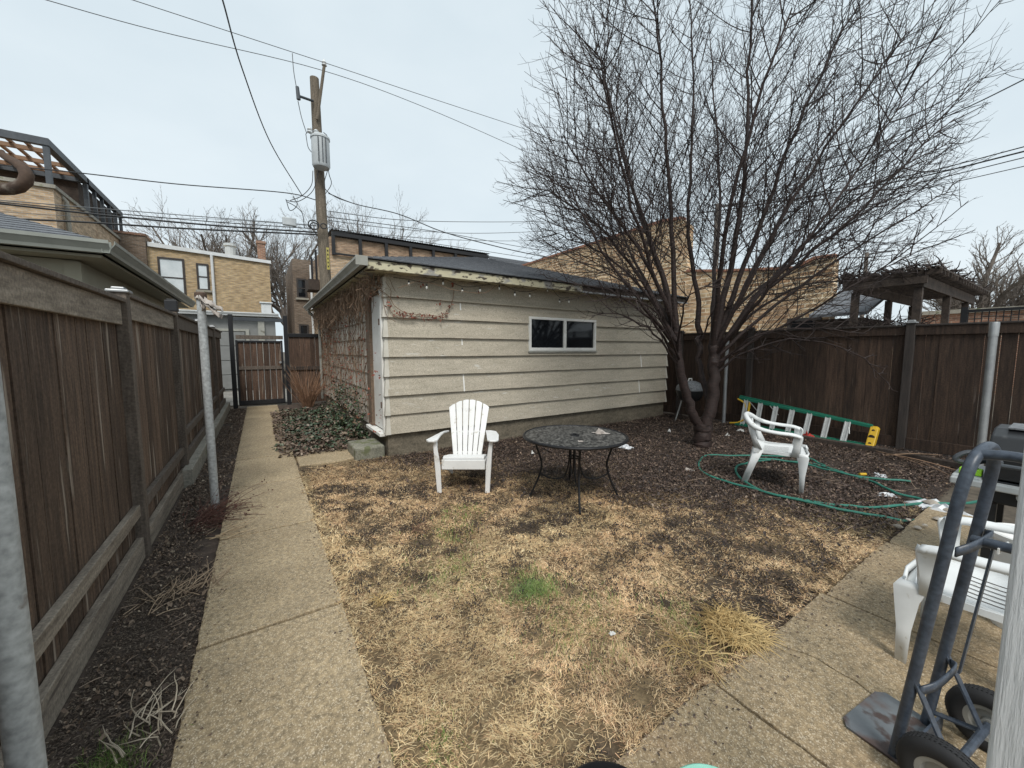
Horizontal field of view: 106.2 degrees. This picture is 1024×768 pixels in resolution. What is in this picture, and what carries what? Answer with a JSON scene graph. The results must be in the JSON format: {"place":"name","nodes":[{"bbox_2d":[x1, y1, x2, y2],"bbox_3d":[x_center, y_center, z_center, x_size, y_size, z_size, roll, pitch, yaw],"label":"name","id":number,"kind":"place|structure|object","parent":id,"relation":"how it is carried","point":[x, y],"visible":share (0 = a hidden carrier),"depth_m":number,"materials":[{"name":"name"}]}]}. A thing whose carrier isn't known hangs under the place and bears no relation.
{"place":"outdoors","nodes":[
{"label":"outdoors","id":0,"kind":"place"},
{"bbox_2d":[0,176,120,245],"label":"brick building","id":1,"kind":"structure","parent":0,"point":[39,192],"depth_m":13.37,"materials":[{"name":"brick"}]},
{"bbox_2d":[0,129,122,230],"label":"roof pergola","id":2,"kind":"object","parent":1,"relation":"on","point":[72,186],"visible":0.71,"depth_m":15.30,"materials":[{"name":"grey metal"}]},
{"bbox_2d":[0,212,195,307],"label":"garage","id":3,"kind":"structure","parent":0,"point":[100,264],"depth_m":4.63,"materials":[{"name":"beige"}]},
{"bbox_2d":[45,408,246,767],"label":"soil","id":4,"kind":"structure","parent":0,"point":[209,548],"depth_m":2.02,"materials":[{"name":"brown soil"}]},
{"bbox_2d":[0,149,47,767],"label":"steel post","id":5,"kind":"object","parent":4,"relation":"on","point":[22,738],"visible":1,"depth_m":1.03,"materials":[{"name":"metal"}]},
{"bbox_2d":[0,251,225,767],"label":"wooden fence","id":6,"kind":"object","parent":4,"relation":"on","point":[103,396],"visible":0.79,"depth_m":2.10,"materials":[{"name":"brown wood"}]},
{"bbox_2d":[45,565,212,767],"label":"bark chips","id":7,"kind":"object","parent":4,"relation":"on","point":[91,694],"visible":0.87,"depth_m":1.80,"materials":[{"name":"brown wood"}]},
{"bbox_2d":[69,724,192,767],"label":"grass patch","id":8,"kind":"object","parent":4,"relation":"on","point":[109,760],"visible":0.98,"depth_m":1.44,"materials":[{"name":"green plant"}]},
{"bbox_2d":[98,670,196,763],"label":"dead stalks","id":9,"kind":"object","parent":4,"relation":"on","point":[119,749],"visible":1,"depth_m":1.58,"materials":[{"name":"beige plant"}]},
{"bbox_2d":[123,553,241,616],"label":"dead stalks","id":10,"kind":"object","parent":4,"relation":"on","point":[190,587],"visible":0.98,"depth_m":2.47,"materials":[{"name":"brown plant"}]},
{"bbox_2d":[194,292,219,508],"bbox_3d":[-2.879,0.236,3.649,0.096,2.180,0.094,-3,6,-33],"label":"steel post","id":11,"kind":"object","parent":4,"relation":"on","point":[207,395],"visible":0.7,"depth_m":3.62,"materials":[{"name":"metal"}]},
{"bbox_2d":[195,295,222,318],"bbox_3d":[-2.771,-0.709,3.547,0.189,0.215,0.138,-1,5,-10],"label":"tied rag","id":12,"kind":"object","parent":11,"relation":"attached to","point":[205,302],"visible":1,"depth_m":3.53,"materials":[{"name":"white fabric"}]},
{"bbox_2d":[182,477,276,535],"bbox_3d":[-2.625,1.070,3.599,0.749,0.335,1.237,-3,6,-33],"label":"dead shrub","id":13,"kind":"object","parent":4,"relation":"on","point":[210,514],"visible":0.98,"depth_m":3.53,"materials":[{"name":"brown plant"}]},
{"bbox_2d":[206,518,257,539],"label":"dead stalks","id":14,"kind":"object","parent":4,"relation":"on","point":[223,533],"visible":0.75,"depth_m":3.19,"materials":[{"name":"brown plant"}]},
{"bbox_2d":[113,230,271,312],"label":"brick building","id":15,"kind":"structure","parent":0,"point":[229,280],"depth_m":21.83,"materials":[{"name":"beige brick"}]},
{"bbox_2d":[157,256,186,294],"bbox_3d":[-18.475,-5.782,20.917,1.100,2.100,0.080,-3,6,-33],"label":"window","id":16,"kind":"structure","parent":15,"relation":"in","point":[172,270],"depth_m":20.93,"materials":[{"name":"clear glass"}]},
{"bbox_2d":[196,263,211,292],"bbox_3d":[-17.350,-5.959,21.605,0.710,1.570,0.140,-3,6,-33],"label":"window","id":17,"kind":"structure","parent":15,"relation":"in","point":[202,270],"depth_m":21.62,"materials":[{"name":"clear glass"}]},
{"bbox_2d":[178,309,278,390],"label":"garage","id":18,"kind":"structure","parent":0,"point":[252,328],"depth_m":15.00,"materials":[{"name":"grey paint"}]},
{"bbox_2d":[216,328,252,388],"bbox_3d":[-12.302,-0.889,14.119,4.500,2.360,0.060,-3,6,-33],"label":"garage door","id":19,"kind":"structure","parent":18,"relation":"in","point":[224,341],"depth_m":14.93,"materials":[{"name":"grey paint"}]},
{"bbox_2d":[259,302,272,312],"bbox_3d":[-10.063,-3.098,15.759,0.450,0.470,0.450,-3,6,-33],"label":"roof vent","id":20,"kind":"object","parent":18,"relation":"on","point":[265,307],"visible":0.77,"depth_m":15.61,"materials":[{"name":"white metal"}]},
{"bbox_2d":[223,389,317,405],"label":"alley road","id":21,"kind":"structure","parent":0,"point":[228,396],"depth_m":13.03,"materials":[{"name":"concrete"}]},
{"bbox_2d":[171,405,394,767],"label":"path","id":22,"kind":"structure","parent":0,"point":[267,721],"depth_m":1.95,"materials":[{"name":"concrete"}]},
{"bbox_2d":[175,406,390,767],"bbox_3d":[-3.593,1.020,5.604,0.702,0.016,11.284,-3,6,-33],"label":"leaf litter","id":23,"kind":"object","parent":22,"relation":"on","point":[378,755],"visible":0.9,"depth_m":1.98,"materials":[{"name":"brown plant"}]},
{"bbox_2d":[270,402,367,457],"bbox_3d":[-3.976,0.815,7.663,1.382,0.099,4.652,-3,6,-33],"label":"leaf litter","id":24,"kind":"object","parent":0,"point":[280,440],"visible":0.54,"depth_m":6.58,"materials":[{"name":"brown plant"}]},
{"bbox_2d":[272,362,325,406],"bbox_3d":[-5.454,0.035,10.225,1.264,1.220,1.416,3,6,33],"label":"cane shrub","id":25,"kind":"object","parent":24,"relation":"on","point":[307,400],"visible":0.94,"depth_m":10.27,"materials":[{"name":"brown plant"}]},
{"bbox_2d":[288,333,325,402],"bbox_3d":[-5.824,-0.455,10.999,0.915,1.950,0.080,-3,6,-33],"label":"wooden fence","id":26,"kind":"object","parent":24,"relation":"on","point":[307,347],"visible":0.62,"depth_m":10.93,"materials":[{"name":"brown wood"}]},
{"bbox_2d":[271,402,374,452],"bbox_3d":[-4.145,0.742,7.905,1.462,0.218,5.210,-3,6,-33],"label":"ivy","id":27,"kind":"object","parent":24,"relation":"on","point":[323,410],"visible":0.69,"depth_m":7.35,"materials":[{"name":"green plant"}]},
{"bbox_2d":[296,449,353,466],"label":"pavement","id":28,"kind":"structure","parent":0,"point":[320,458],"depth_m":5.44,"materials":[{"name":"concrete"}]},
{"bbox_2d":[285,236,467,370],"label":"brick building","id":29,"kind":"structure","parent":0,"point":[298,298],"depth_m":23.21,"materials":[{"name":"brown brick"}]},
{"bbox_2d":[296,278,308,299],"bbox_3d":[-12.790,-5.770,23.417,0.700,1.270,0.140,-3,6,-33],"label":"window","id":30,"kind":"structure","parent":29,"relation":"in","point":[301,283],"depth_m":23.42,"materials":[{"name":"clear glass"}]},
{"bbox_2d":[299,324,308,344],"bbox_3d":[-12.782,-3.006,23.670,0.680,1.320,0.140,-3,6,-33],"label":"window","id":31,"kind":"structure","parent":29,"relation":"in","point":[303,328],"depth_m":23.66,"materials":[{"name":"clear glass"}]},
{"bbox_2d":[306,228,489,292],"bbox_3d":[-6.798,-6.530,22.607,9.218,2.590,6.100,-3,6,-33],"label":"roof pergola","id":32,"kind":"object","parent":29,"relation":"on","point":[312,285],"visible":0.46,"depth_m":20.15,"materials":[{"name":"black paint"}]},
{"bbox_2d":[489,256,527,264],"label":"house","id":33,"kind":"structure","parent":0,"point":[518,262],"depth_m":30.04,"materials":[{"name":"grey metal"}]},
{"bbox_2d":[0,0,1023,351],"label":"sky","id":34,"kind":"structure","parent":0,"point":[116,98],"materials":[{"name":"white"}]},
{"bbox_2d":[224,352,1016,542],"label":"ground","id":35,"kind":"structure","parent":0,"point":[1009,515],"depth_m":4.26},
{"bbox_2d":[182,402,229,487],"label":"retaining curb","id":36,"kind":"structure","parent":35,"relation":"on","point":[191,471],"depth_m":5.02,"materials":[{"name":"concrete"}]},
{"bbox_2d":[175,209,240,253],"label":"bare tree","id":37,"kind":"object","parent":35,"relation":"on","point":[219,238],"visible":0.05,"depth_m":45.03,"materials":[{"name":"brown plant"}]},
{"bbox_2d":[117,189,314,296],"bbox_3d":[-30.182,-11.067,41.579,16.153,18.008,17.169,2,6,23],"label":"bare tree","id":38,"kind":"object","parent":35,"relation":"on","point":[203,241],"visible":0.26,"depth_m":38.49,"materials":[{"name":"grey plant"}]},
{"bbox_2d":[227,314,291,408],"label":"garden gate","id":39,"kind":"structure","parent":35,"relation":"on","point":[267,366],"depth_m":10.35,"materials":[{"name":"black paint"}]},
{"bbox_2d":[182,199,341,363],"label":"bare tree","id":40,"kind":"object","parent":35,"relation":"on","point":[282,311],"visible":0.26,"depth_m":41.40,"materials":[{"name":"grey plant"}]},
{"bbox_2d":[286,53,346,288],"bbox_3d":[-6.351,-4.998,12.711,0.860,11.022,1.680,3,6,30],"label":"utility pole","id":41,"kind":"object","parent":35,"relation":"on","point":[320,146],"visible":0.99,"depth_m":12.59,"materials":[{"name":"brown wood"}]},
{"bbox_2d":[0,211,309,225],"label":"overhead wire","id":42,"kind":"object","parent":41,"relation":"attached to","point":[113,217],"visible":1,"depth_m":10.29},
{"bbox_2d":[0,164,315,199],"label":"overhead wire","id":43,"kind":"object","parent":41,"relation":"attached to","point":[157,181],"visible":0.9,"depth_m":11.19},
{"bbox_2d":[0,201,315,228],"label":"overhead wire","id":44,"kind":"object","parent":41,"relation":"attached to","point":[148,216],"visible":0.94,"depth_m":10.64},
{"bbox_2d":[0,200,315,225],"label":"overhead wire","id":45,"kind":"object","parent":41,"relation":"attached to","point":[141,211],"visible":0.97,"depth_m":10.56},
{"bbox_2d":[0,203,316,232],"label":"overhead wire","id":46,"kind":"object","parent":41,"relation":"attached to","point":[8,204],"visible":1,"depth_m":10.65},
{"bbox_2d":[22,218,316,234],"bbox_3d":[-9.583,-4.495,11.057,7.281,0.808,0.047,-3,6,-33],"label":"overhead wire","id":47,"kind":"object","parent":41,"relation":"attached to","point":[29,219],"visible":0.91,"depth_m":10.82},
{"bbox_2d":[222,0,301,194],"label":"overhead wire","id":48,"kind":"object","parent":41,"relation":"attached to","point":[249,88],"visible":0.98,"depth_m":8.94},
{"bbox_2d":[282,217,296,226],"bbox_3d":[-7.247,-5.279,12.525,0.400,0.260,0.120,-3,6,-33],"label":"cable box","id":49,"kind":"object","parent":41,"relation":"attached to","point":[288,221],"visible":1,"depth_m":12.48,"materials":[{"name":"paint"}]},
{"bbox_2d":[47,0,600,184],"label":"overhead wire","id":50,"kind":"object","parent":41,"relation":"attached to","point":[276,58],"visible":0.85,"depth_m":11.84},
{"bbox_2d":[133,0,589,150],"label":"overhead wire","id":51,"kind":"object","parent":41,"relation":"attached to","point":[321,61],"visible":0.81,"depth_m":12.48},
{"bbox_2d":[327,216,568,254],"bbox_3d":[-2.405,-6.678,17.633,11.800,1.182,2.484,-4,6,-38],"label":"overhead wire","id":52,"kind":"object","parent":41,"relation":"attached to","point":[428,230],"visible":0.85,"depth_m":16.32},
{"bbox_2d":[328,193,589,264],"bbox_3d":[-0.454,-5.761,15.057,11.787,1.812,3.172,-3,6,-33],"label":"overhead wire","id":53,"kind":"object","parent":41,"relation":"attached to","point":[446,232],"visible":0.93,"depth_m":12.99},
{"bbox_2d":[328,211,685,221],"bbox_3d":[5.777,-10.854,24.483,33.634,7.889,1.343,-5,7,-42],"label":"overhead wire","id":54,"kind":"object","parent":41,"relation":"attached to","point":[438,221],"visible":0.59,"depth_m":16.52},
{"bbox_2d":[328,220,703,233],"bbox_3d":[5.799,-10.336,24.545,33.708,7.458,1.343,-5,7,-42],"label":"overhead wire","id":55,"kind":"object","parent":41,"relation":"attached to","point":[441,232],"visible":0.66,"depth_m":16.34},
{"bbox_2d":[278,185,428,253],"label":"bare tree","id":56,"kind":"object","parent":35,"relation":"on","point":[348,228],"visible":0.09,"depth_m":47.91,"materials":[{"name":"brown plant"}]},
{"bbox_2d":[355,215,471,248],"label":"bare tree","id":57,"kind":"object","parent":35,"relation":"on","point":[430,240],"visible":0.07,"depth_m":54.43,"materials":[{"name":"brown plant"}]},
{"bbox_2d":[303,254,687,455],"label":"garage","id":58,"kind":"structure","parent":35,"relation":"on","point":[519,363],"depth_m":6.54,"materials":[{"name":"wood"}]},
{"bbox_2d":[327,377,366,436],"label":"ivy","id":59,"kind":"object","parent":58,"relation":"attached to","point":[338,399],"visible":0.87,"depth_m":7.32,"materials":[{"name":"green plant"}]},
{"bbox_2d":[311,274,384,432],"bbox_3d":[-3.611,-0.570,7.982,0.397,2.402,6.597,-3,6,-33],"label":"wall creeper","id":60,"kind":"object","parent":58,"relation":"attached to","point":[335,305],"depth_m":7.33,"materials":[{"name":"red plant"}]},
{"bbox_2d":[365,288,386,436],"bbox_3d":[-2.104,-0.329,5.883,0.128,2.130,0.920,-3,6,-33],"label":"door","id":61,"kind":"structure","parent":58,"relation":"in","point":[374,339],"depth_m":5.95,"materials":[{"name":"white paint"}]},
{"bbox_2d":[370,280,497,321],"bbox_3d":[-1.096,-1.227,5.692,1.970,0.643,0.178,-3,6,-33],"label":"creeper stem","id":62,"kind":"object","parent":58,"relation":"attached to","point":[412,313],"visible":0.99,"depth_m":5.55,"materials":[{"name":"red plant"}]},
{"bbox_2d":[393,277,569,302],"bbox_3d":[-0.286,-1.518,6.120,3.189,0.283,0.034,-3,6,-33],"label":"string light","id":63,"kind":"object","parent":58,"relation":"hanging from","point":[480,287],"visible":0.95,"depth_m":5.98,"materials":[{"name":"black paint"}]},
{"bbox_2d":[528,316,596,352],"bbox_3d":[0.973,-0.910,7.217,1.670,0.630,0.080,-3,6,-33],"label":"window","id":64,"kind":"structure","parent":58,"relation":"in","point":[546,334],"depth_m":7.17,"materials":[{"name":"black glass"}]},
{"bbox_2d":[522,217,892,375],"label":"brick building","id":65,"kind":"structure","parent":35,"relation":"on","point":[689,314],"depth_m":14.56,"materials":[{"name":"brown brick"}]},
{"bbox_2d":[331,231,586,270],"bbox_3d":[-1.903,-5.997,17.331,11.816,1.460,4.408,-3,6,-33],"label":"overhead wire","id":66,"kind":"object","parent":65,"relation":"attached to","point":[438,244],"visible":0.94,"depth_m":16.32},
{"bbox_2d":[787,317,821,327],"bbox_3d":[8.927,-1.640,11.790,0.080,0.770,0.880,-3,6,-33],"label":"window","id":67,"kind":"structure","parent":65,"relation":"in","point":[820,318],"depth_m":11.78,"materials":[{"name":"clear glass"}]},
{"bbox_2d":[713,201,748,268],"bbox_3d":[12.559,-5.428,22.492,1.891,10.115,0.357,0,5,-4],"label":"utility pole","id":68,"kind":"object","parent":35,"relation":"on","point":[716,227],"visible":0.15,"depth_m":22.04,"materials":[{"name":"brown wood"}]},
{"bbox_2d":[697,151,1023,213],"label":"overhead wire","id":69,"kind":"object","parent":68,"relation":"attached to","point":[929,174],"visible":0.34,"depth_m":15.38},
{"bbox_2d":[727,146,1023,206],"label":"overhead wire","id":70,"kind":"object","parent":68,"relation":"attached to","point":[944,167],"visible":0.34,"depth_m":15.21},
{"bbox_2d":[492,0,1023,449],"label":"bare tree","id":71,"kind":"object","parent":35,"relation":"on","point":[721,316],"visible":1,"depth_m":5.39,"materials":[{"name":"brown plant"}]},
{"bbox_2d":[663,320,1023,457],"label":"wooden fence","id":72,"kind":"object","parent":35,"relation":"on","point":[819,377],"visible":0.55,"depth_m":6.16,"materials":[{"name":"brown wood"}]},
{"bbox_2d":[809,291,883,405],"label":"shed","id":73,"kind":"structure","parent":35,"relation":"on","point":[875,302],"depth_m":10.10,"materials":[{"name":"grey"}]},
{"bbox_2d":[839,303,948,341],"bbox_3d":[7.904,-1.083,8.101,1.267,1.270,1.824,-3,6,-33],"label":"shrub","id":74,"kind":"object","parent":35,"relation":"on","point":[886,319],"visible":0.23,"depth_m":8.01,"materials":[{"name":"brown plant"}]},
{"bbox_2d":[834,254,993,326],"bbox_3d":[10.008,-1.016,9.591,6.062,3.538,1.989,-3,6,-33],"label":"garden pergola","id":75,"kind":"object","parent":35,"relation":"on","point":[942,282],"visible":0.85,"depth_m":8.42,"materials":[{"name":"brown wood"}]},
{"bbox_2d":[893,223,1023,310],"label":"bare tree","id":76,"kind":"object","parent":35,"relation":"on","point":[1003,295],"visible":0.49,"depth_m":20.00,"materials":[{"name":"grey plant"}]},
{"bbox_2d":[976,322,999,465],"bbox_3d":[5.831,0.238,4.734,0.086,1.984,0.084,-3,6,-33],"label":"steel post","id":77,"kind":"object","parent":35,"relation":"on","point":[993,331],"visible":0.89,"depth_m":4.69,"materials":[{"name":"grey metal"}]},
{"bbox_2d":[960,307,1023,334],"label":"deck railing","id":78,"kind":"object","parent":35,"relation":"on","point":[965,311],"visible":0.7,"depth_m":7.18,"materials":[{"name":"black paint"}]},
{"bbox_2d":[294,411,965,767],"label":"lawn","id":79,"kind":"structure","parent":0,"point":[644,699],"depth_m":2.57,"materials":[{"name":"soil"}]},
{"bbox_2d":[348,438,384,460],"bbox_3d":[-2.175,0.985,5.726,0.410,0.220,0.580,-3,6,-33],"label":"concrete step","id":80,"kind":"object","parent":79,"relation":"on","point":[364,449],"visible":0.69,"depth_m":5.54,"materials":[{"name":"grey concrete"}]},
{"bbox_2d":[366,589,398,608],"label":"grass tuft","id":81,"kind":"object","parent":79,"relation":"on","point":[378,600],"visible":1,"depth_m":2.35,"materials":[{"name":"plant"}]},
{"bbox_2d":[408,520,438,537],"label":"weed clump","id":82,"kind":"object","parent":79,"relation":"on","point":[418,525],"visible":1,"depth_m":3.30,"materials":[{"name":"plant"}]},
{"bbox_2d":[426,400,498,492],"bbox_3d":[-0.527,0.690,4.453,0.769,0.934,0.782,0,5,0],"label":"adirondack chair","id":83,"kind":"object","parent":79,"relation":"on","point":[465,459],"visible":1,"depth_m":4.56,"materials":[{"name":"white plastic"}]},
{"bbox_2d":[79,413,964,767],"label":"leaf litter","id":84,"kind":"object","parent":79,"relation":"on","point":[769,437],"depth_m":4.79,"materials":[{"name":"brown plant"}]},
{"bbox_2d":[904,499,971,515],"bbox_3d":[4.131,1.178,3.721,0.336,0.085,0.457,0,5,-2],"label":"plastic bag","id":85,"kind":"object","parent":84,"relation":"on","point":[938,507],"visible":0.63,"depth_m":3.72,"materials":[{"name":"white plastic"}]},
{"bbox_2d":[492,567,560,611],"bbox_3d":[0.128,1.321,2.506,0.469,0.050,0.460,1,5,14],"label":"grass patch","id":86,"kind":"object","parent":79,"relation":"on","point":[529,581],"visible":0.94,"depth_m":2.49,"materials":[{"name":"green plant"}]},
{"bbox_2d":[523,425,628,514],"bbox_3d":[0.658,0.860,4.073,1.092,0.672,1.092,-3,6,-33],"label":"patio table","id":87,"kind":"object","parent":79,"relation":"on","point":[565,437],"visible":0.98,"depth_m":3.98,"materials":[{"name":"metal"}]},
{"bbox_2d":[300,449,900,767],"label":"soil crumbs","id":88,"kind":"object","parent":79,"relation":"on","point":[406,487],"visible":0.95,"depth_m":2.96,"materials":[{"name":"brown soil"}]},
{"bbox_2d":[675,378,702,418],"bbox_3d":[3.832,0.354,8.308,0.570,0.965,0.570,-3,6,-33],"label":"kettle barbecue","id":89,"kind":"object","parent":79,"relation":"on","point":[695,388],"visible":0.61,"depth_m":8.08,"materials":[{"name":"black metal"}]},
{"bbox_2d":[652,618,748,690],"bbox_3d":[0.951,1.333,1.952,0.445,0.072,0.448,2,5,22],"label":"grass tuft","id":90,"kind":"object","parent":79,"relation":"on","point":[696,646],"visible":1,"depth_m":1.94,"materials":[{"name":"plant"}]},
{"bbox_2d":[722,341,728,422],"bbox_3d":[4.484,-0.053,8.077,0.084,1.970,0.084,-3,6,-33],"label":"steel post","id":91,"kind":"object","parent":79,"relation":"on","point":[725,392],"visible":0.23,"depth_m":8.07,"materials":[{"name":"grey metal"}]},
{"bbox_2d":[685,598,785,662],"bbox_3d":[1.209,1.321,2.107,0.458,0.068,0.511,-3,6,-33],"label":"grass tuft","id":92,"kind":"object","parent":79,"relation":"on","point":[727,618],"visible":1,"depth_m":2.09,"materials":[{"name":"plant"}]},
{"bbox_2d":[741,411,809,494],"bbox_3d":[3.053,0.754,4.475,0.648,0.805,0.671,4,6,37],"label":"plastic armchair","id":93,"kind":"object","parent":79,"relation":"on","point":[797,449],"visible":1,"depth_m":4.38,"materials":[{"name":"white plastic"}]},
{"bbox_2d":[729,395,879,445],"bbox_3d":[5.172,0.623,7.021,0.352,0.620,2.258,-3,6,-33],"label":"step ladder","id":94,"kind":"object","parent":79,"relation":"on","point":[873,434],"visible":0.84,"depth_m":6.88,"materials":[{"name":"metal"}]},
{"bbox_2d":[759,458,910,481],"bbox_3d":[4.034,1.089,4.933,1.508,0.041,0.192,5,7,44],"label":"garden hose","id":95,"kind":"object","parent":79,"relation":"on","point":[865,474],"visible":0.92,"depth_m":4.73,"materials":[{"name":"green rubber"}]},
{"bbox_2d":[698,454,976,521],"bbox_3d":[3.452,1.126,4.606,1.938,0.062,2.303,-2,5,-17],"label":"garden hose","id":96,"kind":"object","parent":79,"relation":"on","point":[818,503],"visible":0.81,"depth_m":3.99,"materials":[{"name":"green rubber"}]},
{"bbox_2d":[802,435,962,468],"bbox_3d":[5.561,1.021,5.628,0.195,0.105,2.370,-3,6,-27],"label":"edging timber","id":97,"kind":"object","parent":79,"relation":"on","point":[874,449],"visible":0.34,"depth_m":5.74,"materials":[{"name":"brown wood"}]},
{"bbox_2d":[616,507,1001,767],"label":"patio","id":98,"kind":"structure","parent":0,"point":[798,722],"depth_m":1.76,"materials":[{"name":"concrete"}]},
{"bbox_2d":[578,761,626,767],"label":"plant pot","id":99,"kind":"object","parent":98,"relation":"on","point":[600,764],"visible":1,"depth_m":1.05,"materials":[{"name":"black plastic"}]},
{"bbox_2d":[680,763,717,767],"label":"garden stool","id":100,"kind":"object","parent":98,"relation":"on","point":[696,765],"visible":1,"depth_m":1.18,"materials":[{"name":"teal ceramic"}]},
{"bbox_2d":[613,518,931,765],"bbox_3d":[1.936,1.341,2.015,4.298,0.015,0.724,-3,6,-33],"label":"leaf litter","id":101,"kind":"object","parent":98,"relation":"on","point":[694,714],"visible":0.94,"depth_m":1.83,"materials":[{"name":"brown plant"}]},
{"bbox_2d":[843,441,1022,767],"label":"hand truck","id":102,"kind":"object","parent":98,"relation":"on","point":[901,733],"visible":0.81,"depth_m":1.38,"materials":[{"name":"metal"}]},
{"bbox_2d":[893,516,1014,663],"bbox_3d":[2.286,0.994,1.790,0.671,0.805,0.648,-3,6,-34],"label":"plastic armchair","id":103,"kind":"object","parent":98,"relation":"on","point":[911,586],"visible":0.56,"depth_m":1.85,"materials":[{"name":"white plastic"}]},
{"bbox_2d":[950,423,1023,558],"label":"gas grill","id":104,"kind":"object","parent":98,"relation":"on","point":[1005,437],"visible":0.48,"depth_m":2.47,"materials":[{"name":"black metal"}]},
{"bbox_2d":[986,453,1023,767],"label":"porch post","id":105,"kind":"object","parent":98,"relation":"on","point":[1006,744],"depth_m":0.67,"materials":[{"name":"white paint"}]},
{"bbox_2d":[803,79,1023,161],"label":"overhead wire","id":106,"kind":"object","parent":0,"point":[959,110],"visible":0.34,"depth_m":15.88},
{"bbox_2d":[921,306,1023,394],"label":"brick building","id":107,"kind":"structure","parent":0,"point":[954,317],"depth_m":13.95,"materials":[{"name":"brick"}]},
{"bbox_2d":[986,523,1014,628],"bbox_3d":[2.796,1.075,2.077,0.340,0.530,0.340,-3,6,-33],"label":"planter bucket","id":108,"kind":"object","parent":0,"point":[1004,557],"visible":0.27,"depth_m":2.09,"materials":[{"name":"white plastic"}]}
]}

